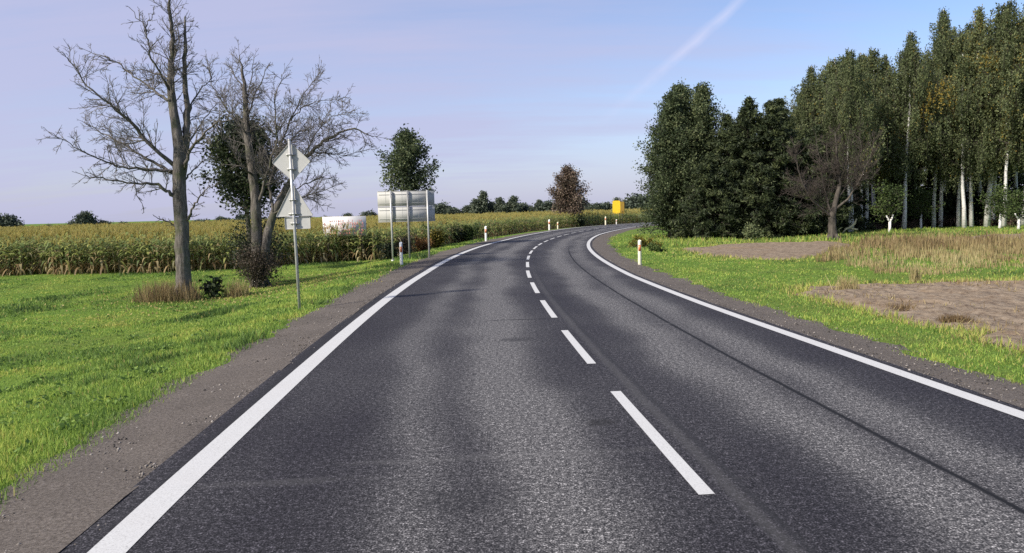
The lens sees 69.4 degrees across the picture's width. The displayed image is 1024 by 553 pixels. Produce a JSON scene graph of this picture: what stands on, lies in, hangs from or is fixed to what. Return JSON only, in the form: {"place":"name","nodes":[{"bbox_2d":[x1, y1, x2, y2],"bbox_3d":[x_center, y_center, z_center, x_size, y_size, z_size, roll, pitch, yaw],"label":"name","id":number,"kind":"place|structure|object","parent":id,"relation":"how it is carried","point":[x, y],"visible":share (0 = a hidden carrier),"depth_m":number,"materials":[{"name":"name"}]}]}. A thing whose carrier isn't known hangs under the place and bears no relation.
{"place":"outdoors","nodes":[
{"label":"outdoors","id":0,"kind":"place"},
{"bbox_2d":[0,217,1023,512],"bbox_3d":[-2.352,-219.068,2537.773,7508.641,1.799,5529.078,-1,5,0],"label":"ground","id":1,"kind":"structure","parent":0,"point":[644,255],"depth_m":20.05,"materials":[{"name":"plant"}]},
{"bbox_2d":[0,213,24,227],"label":"distant tree","id":2,"kind":"object","parent":1,"relation":"on","point":[11,221],"visible":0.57,"depth_m":228.31,"materials":[{"name":"plant"}]},
{"bbox_2d":[72,210,98,224],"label":"distant tree","id":3,"kind":"object","parent":1,"relation":"on","point":[83,217],"visible":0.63,"depth_m":233.68,"materials":[{"name":"plant"}]},
{"bbox_2d":[37,0,235,299],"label":"dead tree","id":4,"kind":"object","parent":1,"relation":"on","point":[181,140],"visible":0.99,"depth_m":22.85,"materials":[{"name":"wood"}]},
{"bbox_2d":[123,278,207,303],"bbox_3d":[-10.752,0.382,23.060,2.443,0.830,1.842,-1,5,0],"label":"grass tuft","id":5,"kind":"object","parent":1,"relation":"on","point":[164,293],"visible":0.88,"depth_m":22.78,"materials":[{"name":"plant"}]},
{"bbox_2d":[199,275,224,298],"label":"weed","id":6,"kind":"object","parent":1,"relation":"on","point":[212,287],"visible":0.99,"depth_m":23.66,"materials":[{"name":"green plant"}]},
{"bbox_2d":[219,277,253,297],"bbox_3d":[-8.940,0.318,24.027,1.439,0.738,0.995,-1,5,0],"label":"grass tuft","id":7,"kind":"object","parent":1,"relation":"on","point":[234,291],"visible":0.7,"depth_m":23.91,"materials":[{"name":"plant"}]},
{"bbox_2d":[190,99,291,243],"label":"leafy tree","id":8,"kind":"object","parent":1,"relation":"on","point":[236,182],"visible":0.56,"depth_m":33.36,"materials":[{"name":"green plant"}]},
{"bbox_2d":[215,198,298,281],"bbox_3d":[-9.724,-1.324,28.508,3.116,3.344,3.768,-1,5,0],"label":"dark shrub","id":9,"kind":"object","parent":1,"relation":"on","point":[244,235],"visible":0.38,"depth_m":28.03,"materials":[{"name":"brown plant"}]},
{"bbox_2d":[226,234,294,287],"bbox_3d":[-9.219,-0.534,26.897,2.208,2.040,2.324,-4,6,-25],"label":"dark shrub","id":10,"kind":"object","parent":1,"relation":"on","point":[255,267],"visible":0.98,"depth_m":26.76,"materials":[{"name":"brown plant"}]},
{"bbox_2d":[189,37,393,287],"bbox_3d":[-8.075,-4.084,26.974,7.611,9.144,3.770,-1,5,0],"label":"dead tree","id":11,"kind":"object","parent":1,"relation":"on","point":[253,165],"visible":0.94,"depth_m":26.91,"materials":[{"name":"wood"}]},
{"bbox_2d":[272,139,312,308],"bbox_3d":[-4.847,-1.001,16.519,0.832,4.085,0.105,-2,5,0],"label":"road sign","id":12,"kind":"object","parent":1,"relation":"on","point":[291,162],"visible":0.98,"depth_m":16.49,"materials":[{"name":"metal"}]},
{"bbox_2d":[0,226,586,552],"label":"gravel shoulder","id":13,"kind":"object","parent":1,"relation":"on","point":[84,500],"visible":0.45,"depth_m":6.87},
{"bbox_2d":[0,258,437,552],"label":"loose stones","id":14,"kind":"object","parent":13,"relation":"on","point":[125,470],"visible":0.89,"depth_m":8.56,"materials":[{"name":"gravel"}]},
{"bbox_2d":[0,208,651,276],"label":"maize crop","id":15,"kind":"object","parent":1,"relation":"on","point":[85,248],"visible":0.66,"depth_m":39.61,"materials":[{"name":"plant"}]},
{"bbox_2d":[322,216,366,260],"bbox_3d":[-9.415,-1.989,41.793,2.420,2.805,0.166,-2,5,-3],"label":"billboard","id":16,"kind":"object","parent":1,"relation":"on","point":[342,220],"visible":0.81,"depth_m":41.65,"materials":[{"name":"white metal"}]},
{"bbox_2d":[373,239,399,259],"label":"bush","id":17,"kind":"object","parent":1,"relation":"on","point":[387,250],"visible":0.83,"depth_m":36.20,"materials":[{"name":"green plant"}]},
{"bbox_2d":[393,233,416,255],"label":"bush","id":18,"kind":"object","parent":1,"relation":"on","point":[404,241],"visible":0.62,"depth_m":41.77,"materials":[{"name":"green plant"}]},
{"bbox_2d":[377,190,434,260],"bbox_3d":[-4.826,-2.238,33.992,2.587,3.420,0.151,-2,5,-5],"label":"direction board","id":19,"kind":"object","parent":1,"relation":"on","point":[420,205],"visible":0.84,"depth_m":33.97,"materials":[{"name":"metal"}]},
{"bbox_2d":[376,123,443,251],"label":"leafy tree","id":20,"kind":"object","parent":1,"relation":"on","point":[404,157],"visible":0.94,"depth_m":44.94,"materials":[{"name":"green plant"}]},
{"bbox_2d":[414,236,434,251],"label":"bush","id":21,"kind":"object","parent":1,"relation":"on","point":[421,244],"visible":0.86,"depth_m":44.22,"materials":[{"name":"orange plant"}]},
{"bbox_2d":[425,226,447,247],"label":"bush","id":22,"kind":"object","parent":1,"relation":"on","point":[437,236],"visible":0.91,"depth_m":47.16,"materials":[{"name":"green plant"}]},
{"bbox_2d":[435,200,451,213],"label":"distant tree","id":23,"kind":"object","parent":1,"relation":"on","point":[442,206],"visible":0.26,"depth_m":238.08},
{"bbox_2d":[443,207,460,214],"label":"distant tree","id":24,"kind":"object","parent":1,"relation":"on","point":[452,210],"visible":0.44,"depth_m":234.98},
{"bbox_2d":[439,220,466,244],"bbox_3d":[-4.965,-3.479,57.066,3.326,2.302,3.053,-1,5,0],"label":"bush","id":25,"kind":"object","parent":1,"relation":"on","point":[455,234],"visible":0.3,"depth_m":56.78,"materials":[{"name":"green plant"}]},
{"bbox_2d":[458,223,480,240],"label":"bush","id":26,"kind":"object","parent":1,"relation":"on","point":[472,231],"visible":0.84,"depth_m":57.90,"materials":[{"name":"green plant"}]},
{"bbox_2d":[469,198,480,213],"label":"distant tree","id":27,"kind":"object","parent":1,"relation":"on","point":[475,205],"visible":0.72,"depth_m":233.08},
{"bbox_2d":[477,190,491,214],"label":"distant tree","id":28,"kind":"object","parent":1,"relation":"on","point":[482,197],"visible":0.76,"depth_m":233.95,"materials":[{"name":"plant"}]},
{"bbox_2d":[493,197,507,213],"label":"distant tree","id":29,"kind":"object","parent":1,"relation":"on","point":[499,206],"visible":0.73,"depth_m":232.00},
{"bbox_2d":[506,195,522,212],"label":"distant tree","id":30,"kind":"object","parent":1,"relation":"on","point":[514,205],"visible":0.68,"depth_m":234.13,"materials":[{"name":"plant"}]},
{"bbox_2d":[531,199,562,212],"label":"distant tree","id":31,"kind":"object","parent":1,"relation":"on","point":[546,206],"visible":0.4,"depth_m":234.35,"materials":[{"name":"plant"}]},
{"bbox_2d":[545,163,592,218],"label":"autumn tree","id":32,"kind":"object","parent":1,"relation":"on","point":[567,195],"visible":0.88,"depth_m":98.48,"materials":[{"name":"brown plant"}]},
{"bbox_2d":[569,213,585,226],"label":"bush","id":33,"kind":"object","parent":1,"relation":"on","point":[582,221],"visible":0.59,"depth_m":97.75,"materials":[{"name":"green plant"}]},
{"bbox_2d":[590,202,607,210],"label":"distant tree","id":34,"kind":"object","parent":1,"relation":"on","point":[598,206],"visible":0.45,"depth_m":233.97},
{"bbox_2d":[612,197,619,215],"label":"yellow sign","id":35,"kind":"object","parent":1,"relation":"on","point":[616,207],"visible":0.76,"depth_m":107.70,"materials":[{"name":"metal"}]},
{"bbox_2d":[620,193,654,209],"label":"distant tree","id":36,"kind":"object","parent":1,"relation":"on","point":[628,203],"visible":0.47,"depth_m":233.62,"materials":[{"name":"plant"}]},
{"bbox_2d":[628,235,662,246],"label":"bush","id":37,"kind":"object","parent":1,"relation":"on","point":[643,242],"visible":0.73,"depth_m":40.70,"materials":[{"name":"green plant"}]},
{"bbox_2d":[647,242,666,251],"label":"bush","id":38,"kind":"object","parent":1,"relation":"on","point":[655,247],"visible":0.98,"depth_m":36.11,"materials":[{"name":"green plant"}]},
{"bbox_2d":[631,88,705,236],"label":"narrow tree","id":39,"kind":"object","parent":1,"relation":"on","point":[665,144],"visible":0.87,"depth_m":52.46,"materials":[{"name":"green plant"}]},
{"bbox_2d":[655,77,694,178],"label":"narrow tree","id":40,"kind":"object","parent":1,"relation":"on","point":[688,92],"visible":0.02,"depth_m":55.56,"materials":[{"name":"green plant"}]},
{"bbox_2d":[643,79,715,229],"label":"narrow tree","id":41,"kind":"object","parent":1,"relation":"on","point":[680,89],"visible":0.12,"depth_m":53.62,"materials":[{"name":"green plant"}]},
{"bbox_2d":[657,81,732,213],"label":"narrow tree","id":42,"kind":"object","parent":1,"relation":"on","point":[705,110],"visible":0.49,"depth_m":52.68,"materials":[{"name":"green plant"}]},
{"bbox_2d":[667,152,752,240],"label":"spruce","id":43,"kind":"object","parent":1,"relation":"on","point":[709,191],"visible":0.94,"depth_m":48.64,"materials":[{"name":"green plant"}]},
{"bbox_2d":[692,114,771,233],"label":"spruce","id":44,"kind":"object","parent":1,"relation":"on","point":[720,140],"visible":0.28,"depth_m":50.15,"materials":[{"name":"green plant"}]},
{"bbox_2d":[702,95,797,237],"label":"spruce","id":45,"kind":"object","parent":1,"relation":"on","point":[748,108],"visible":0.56,"depth_m":49.12,"materials":[{"name":"green plant"}]},
{"bbox_2d":[739,222,766,240],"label":"bush","id":46,"kind":"object","parent":1,"relation":"on","point":[752,232],"visible":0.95,"depth_m":45.88,"materials":[{"name":"green plant"}]},
{"bbox_2d":[729,99,823,238],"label":"spruce","id":47,"kind":"object","parent":1,"relation":"on","point":[772,113],"visible":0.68,"depth_m":48.90,"materials":[{"name":"green plant"}]},
{"bbox_2d":[765,97,826,231],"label":"spruce","id":48,"kind":"object","parent":1,"relation":"on","point":[782,103],"visible":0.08,"depth_m":50.95,"materials":[{"name":"green plant"}]},
{"bbox_2d":[783,65,825,140],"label":"birch","id":49,"kind":"object","parent":1,"relation":"on","point":[811,77],"visible":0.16,"depth_m":60.43,"materials":[{"name":"green plant"}]},
{"bbox_2d":[592,225,1023,407],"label":"gravel shoulder","id":50,"kind":"object","parent":1,"relation":"on","point":[600,245],"visible":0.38,"depth_m":11.59},
{"bbox_2d":[638,240,641,264],"bbox_3d":[4.702,-0.838,27.252,0.130,1.030,0.098,-1,5,6],"label":"marker post","id":51,"kind":"object","parent":50,"relation":"on","point":[639,254],"visible":0.91,"depth_m":27.21,"materials":[{"name":"beige plastic"}]},
{"bbox_2d":[600,254,1023,404],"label":"loose stones","id":52,"kind":"object","parent":50,"relation":"on","point":[941,379],"visible":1,"depth_m":10.38,"materials":[{"name":"gravel"}]},
{"bbox_2d":[790,85,826,150],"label":"birch","id":53,"kind":"object","parent":1,"relation":"on","point":[800,116],"visible":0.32,"depth_m":59.28,"materials":[{"name":"green plant"}]},
{"bbox_2d":[788,64,829,124],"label":"birch","id":54,"kind":"object","parent":1,"relation":"on","point":[824,66],"visible":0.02,"depth_m":62.05,"materials":[{"name":"green plant"}]},
{"bbox_2d":[769,136,855,236],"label":"spruce","id":55,"kind":"object","parent":1,"relation":"on","point":[806,157],"visible":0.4,"depth_m":49.71,"materials":[{"name":"green plant"}]},
{"bbox_2d":[608,226,1023,387],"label":"grass","id":56,"kind":"structure","parent":1,"relation":"on","point":[799,286],"depth_m":18.39,"materials":[{"name":"plant"}]},
{"bbox_2d":[779,122,882,239],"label":"bare tree","id":57,"kind":"object","parent":1,"relation":"on","point":[830,214],"visible":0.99,"depth_m":43.46,"materials":[{"name":"brown plant"}]},
{"bbox_2d":[806,124,863,233],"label":"spruce","id":58,"kind":"object","parent":1,"relation":"on","point":[817,133],"visible":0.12,"depth_m":52.55,"materials":[{"name":"green plant"}]},
{"bbox_2d":[801,47,891,231],"bbox_3d":[24.374,-9.869,53.862,5.496,13.575,5.176,-1,5,6],"label":"birch","id":59,"kind":"object","parent":1,"relation":"on","point":[866,82],"visible":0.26,"depth_m":53.42,"materials":[{"name":"green plant"}]},
{"bbox_2d":[790,56,904,196],"bbox_3d":[26.511,-10.710,59.627,8.007,14.137,9.750,-2,5,-3],"label":"birch","id":60,"kind":"object","parent":1,"relation":"on","point":[834,63],"visible":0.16,"depth_m":58.51,"materials":[{"name":"green plant"}]},
{"bbox_2d":[818,54,879,232],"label":"birch","id":61,"kind":"object","parent":1,"relation":"on","point":[851,103],"visible":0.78,"depth_m":52.25,"materials":[{"name":"green plant"}]},
{"bbox_2d":[842,178,876,230],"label":"spruce","id":62,"kind":"object","parent":1,"relation":"on","point":[861,225],"visible":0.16,"depth_m":57.18,"materials":[{"name":"green plant"}]},
{"bbox_2d":[863,202,887,226],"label":"undergrowth bush","id":63,"kind":"object","parent":1,"relation":"on","point":[871,216],"visible":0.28,"depth_m":63.58,"materials":[{"name":"green plant"}]},
{"bbox_2d":[857,53,895,218],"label":"birch","id":64,"kind":"object","parent":1,"relation":"on","point":[860,58],"visible":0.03,"depth_m":59.15,"materials":[{"name":"green plant"}]},
{"bbox_2d":[860,52,903,227],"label":"birch","id":65,"kind":"object","parent":1,"relation":"on","point":[866,215],"visible":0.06,"depth_m":61.21,"materials":[{"name":"green plant"}]},
{"bbox_2d":[865,177,912,230],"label":"sapling","id":66,"kind":"object","parent":1,"relation":"on","point":[887,198],"visible":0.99,"depth_m":50.65,"materials":[{"name":"green plant"}]},
{"bbox_2d":[867,48,910,205],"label":"birch","id":67,"kind":"object","parent":1,"relation":"on","point":[876,68],"visible":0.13,"depth_m":63.83,"materials":[{"name":"green plant"}]},
{"bbox_2d":[869,189,912,226],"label":"undergrowth bush","id":68,"kind":"object","parent":1,"relation":"on","point":[886,222],"visible":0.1,"depth_m":65.99,"materials":[{"name":"green plant"}]},
{"bbox_2d":[869,54,915,224],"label":"birch","id":69,"kind":"object","parent":1,"relation":"on","point":[887,65],"visible":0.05,"depth_m":64.79,"materials":[{"name":"green plant"}]},
{"bbox_2d":[887,201,917,223],"bbox_3d":[34.764,-5.443,65.548,3.253,2.717,3.055,1,6,27],"label":"undergrowth bush","id":70,"kind":"object","parent":1,"relation":"on","point":[899,216],"visible":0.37,"depth_m":64.90,"materials":[{"name":"green plant"}]},
{"bbox_2d":[880,30,930,196],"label":"birch","id":71,"kind":"object","parent":1,"relation":"on","point":[910,36],"visible":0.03,"depth_m":65.78,"materials":[{"name":"green plant"}]},
{"bbox_2d":[871,39,951,228],"bbox_3d":[30.682,-10.909,57.538,5.962,14.890,5.452,1,6,29],"label":"birch","id":72,"kind":"object","parent":1,"relation":"on","point":[914,112],"visible":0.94,"depth_m":56.93,"materials":[{"name":"green plant"}]},
{"bbox_2d":[907,263,923,282],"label":"grass tuft","id":73,"kind":"object","parent":1,"relation":"on","point":[915,276],"visible":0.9,"depth_m":19.96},
{"bbox_2d":[894,167,938,194],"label":"spruce","id":74,"kind":"object","parent":1,"relation":"on","point":[921,185],"visible":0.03,"depth_m":71.97,"materials":[{"name":"green plant"}]},
{"bbox_2d":[907,184,945,228],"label":"sapling","id":75,"kind":"object","parent":1,"relation":"on","point":[923,195],"visible":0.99,"depth_m":59.10,"materials":[{"name":"green plant"}]},
{"bbox_2d":[904,48,959,226],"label":"birch","id":76,"kind":"object","parent":1,"relation":"on","point":[940,218],"visible":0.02,"depth_m":62.14,"materials":[{"name":"green plant"}]},
{"bbox_2d":[914,186,968,225],"bbox_3d":[37.138,-5.853,63.797,4.586,3.831,4.307,3,6,39],"label":"undergrowth bush","id":77,"kind":"object","parent":1,"relation":"on","point":[950,206],"visible":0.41,"depth_m":62.88,"materials":[{"name":"green plant"}]},
{"bbox_2d":[898,6,986,227],"bbox_3d":[35.421,-12.767,59.419,6.254,17.886,7.398,-3,5,-22],"label":"birch","id":78,"kind":"object","parent":1,"relation":"on","point":[942,42],"visible":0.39,"depth_m":59.30,"materials":[{"name":"green plant"}]},
{"bbox_2d":[905,13,985,198],"bbox_3d":[37.585,-13.549,64.101,6.610,18.477,7.179,-6,7,-42],"label":"birch","id":79,"kind":"object","parent":1,"relation":"on","point":[933,73],"visible":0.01,"depth_m":63.98,"materials":[{"name":"green plant"}]},
{"bbox_2d":[936,215,955,225],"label":"scrub bush","id":80,"kind":"object","parent":1,"relation":"on","point":[948,222],"visible":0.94,"depth_m":62.42,"materials":[{"name":"green plant"}]},
{"bbox_2d":[908,29,986,191],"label":"birch","id":81,"kind":"object","parent":1,"relation":"on","point":[926,169],"visible":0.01,"depth_m":66.87,"materials":[{"name":"green plant"}]},
{"bbox_2d":[923,169,972,194],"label":"spruce","id":82,"kind":"object","parent":1,"relation":"on","point":[930,185],"visible":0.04,"depth_m":71.59,"materials":[{"name":"green plant"}]},
{"bbox_2d":[928,29,985,226],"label":"birch","id":83,"kind":"object","parent":1,"relation":"on","point":[958,221],"visible":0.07,"depth_m":60.59,"materials":[{"name":"green plant"}]},
{"bbox_2d":[937,17,985,222],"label":"birch","id":84,"kind":"object","parent":1,"relation":"on","point":[979,186],"visible":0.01,"depth_m":64.63,"materials":[{"name":"green plant"}]},
{"bbox_2d":[911,51,1013,227],"bbox_3d":[35.608,-10.671,58.394,7.216,13.812,5.926,-3,5,-21],"label":"birch","id":85,"kind":"object","parent":1,"relation":"on","point":[962,75],"visible":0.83,"depth_m":57.33,"materials":[{"name":"green plant"}]},
{"bbox_2d":[950,20,986,197],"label":"birch","id":86,"kind":"object","parent":1,"relation":"on","point":[968,27],"depth_m":68.36,"materials":[{"name":"green plant"}]},
{"bbox_2d":[925,4,1018,226],"bbox_3d":[36.930,-12.691,58.879,6.169,17.670,6.583,-1,5,0],"label":"birch","id":87,"kind":"object","parent":1,"relation":"on","point":[979,28],"visible":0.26,"depth_m":58.46,"materials":[{"name":"green plant"}]},
{"bbox_2d":[948,160,1010,195],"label":"spruce","id":88,"kind":"object","parent":1,"relation":"on","point":[976,185],"visible":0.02,"depth_m":70.71,"materials":[{"name":"green plant"}]},
{"bbox_2d":[956,184,1008,224],"bbox_3d":[41.317,-6.113,65.118,4.570,4.065,4.866,-4,6,-29],"label":"undergrowth bush","id":89,"kind":"object","parent":1,"relation":"on","point":[981,214],"visible":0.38,"depth_m":64.38,"materials":[{"name":"green plant"}]},
{"bbox_2d":[975,217,998,225],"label":"scrub bush","id":90,"kind":"object","parent":1,"relation":"on","point":[994,223],"visible":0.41,"depth_m":60.67,"materials":[{"name":"green plant"}]},
{"bbox_2d":[955,2,1022,226],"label":"birch","id":91,"kind":"object","parent":1,"relation":"on","point":[982,46],"visible":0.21,"depth_m":57.84,"materials":[{"name":"green plant"}]},
{"bbox_2d":[968,0,1023,226],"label":"birch","id":92,"kind":"object","parent":1,"relation":"on","point":[1013,21],"visible":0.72,"depth_m":56.06,"materials":[{"name":"green plant"}]},
{"bbox_2d":[973,182,1019,227],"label":"sapling","id":93,"kind":"object","parent":1,"relation":"on","point":[996,197],"visible":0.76,"depth_m":53.46,"materials":[{"name":"green plant"}]},
{"bbox_2d":[973,38,1023,219],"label":"birch","id":94,"kind":"object","parent":1,"relation":"on","point":[994,183],"depth_m":61.01,"materials":[{"name":"green plant"}]},
{"bbox_2d":[976,3,1023,225],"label":"birch","id":95,"kind":"object","parent":1,"relation":"on","point":[1016,76],"visible":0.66,"depth_m":55.94,"materials":[{"name":"green plant"}]},
{"bbox_2d":[984,182,1023,224],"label":"undergrowth bush","id":96,"kind":"object","parent":1,"relation":"on","point":[1008,201],"visible":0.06,"depth_m":63.34,"materials":[{"name":"green plant"}]},
{"bbox_2d":[987,168,1023,190],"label":"spruce","id":97,"kind":"object","parent":1,"relation":"on","point":[1011,179],"visible":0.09,"depth_m":69.52,"materials":[{"name":"green plant"}]},
{"bbox_2d":[996,182,1023,228],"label":"sapling","id":98,"kind":"object","parent":1,"relation":"on","point":[1017,200],"visible":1,"depth_m":49.24,"materials":[{"name":"green plant"}]},
{"bbox_2d":[1000,59,1023,174],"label":"birch","id":99,"kind":"object","parent":1,"relation":"on","point":[1018,144],"visible":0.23,"depth_m":56.00,"materials":[{"name":"green plant"}]},
{"bbox_2d":[1011,14,1023,191],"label":"birch","id":100,"kind":"object","parent":1,"relation":"on","point":[1015,180],"depth_m":63.61,"materials":[{"name":"green plant"}]},
{"bbox_2d":[0,0,1023,223],"label":"sky","id":101,"kind":"structure","parent":0,"point":[505,95],"materials":[{"name":"blue"}]},
{"bbox_2d":[58,222,1023,552],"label":"road","id":102,"kind":"structure","parent":0,"point":[568,390],"depth_m":6.42,"materials":[{"name":"asphalt"}]},
{"bbox_2d":[683,241,851,259],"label":"ploughed soil","id":103,"kind":"structure","parent":0,"point":[783,250],"depth_m":35.70,"materials":[{"name":"soil"}]},
{"bbox_2d":[631,224,1023,246],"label":"grass","id":104,"kind":"structure","parent":0,"point":[1014,229],"depth_m":47.09,"materials":[{"name":"plant"}]},
{"bbox_2d":[787,277,1023,356],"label":"ploughed soil","id":105,"kind":"structure","parent":0,"point":[998,303],"depth_m":15.32,"materials":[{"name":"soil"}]},
{"bbox_2d":[827,273,863,289],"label":"grass tuft","id":106,"kind":"object","parent":105,"relation":"on","point":[844,285],"visible":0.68,"depth_m":18.05,"materials":[{"name":"plant"}]},
{"bbox_2d":[886,302,917,310],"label":"grass tuft","id":107,"kind":"object","parent":105,"relation":"on","point":[903,307],"visible":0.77,"depth_m":14.40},
{"bbox_2d":[935,313,974,322],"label":"grass tuft","id":108,"kind":"object","parent":105,"relation":"on","point":[949,318],"visible":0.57,"depth_m":12.66,"materials":[{"name":"plant"}]},
{"bbox_2d":[815,229,1023,274],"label":"dry grass","id":109,"kind":"structure","parent":0,"point":[929,245],"depth_m":30.11,"materials":[{"name":"plant"}]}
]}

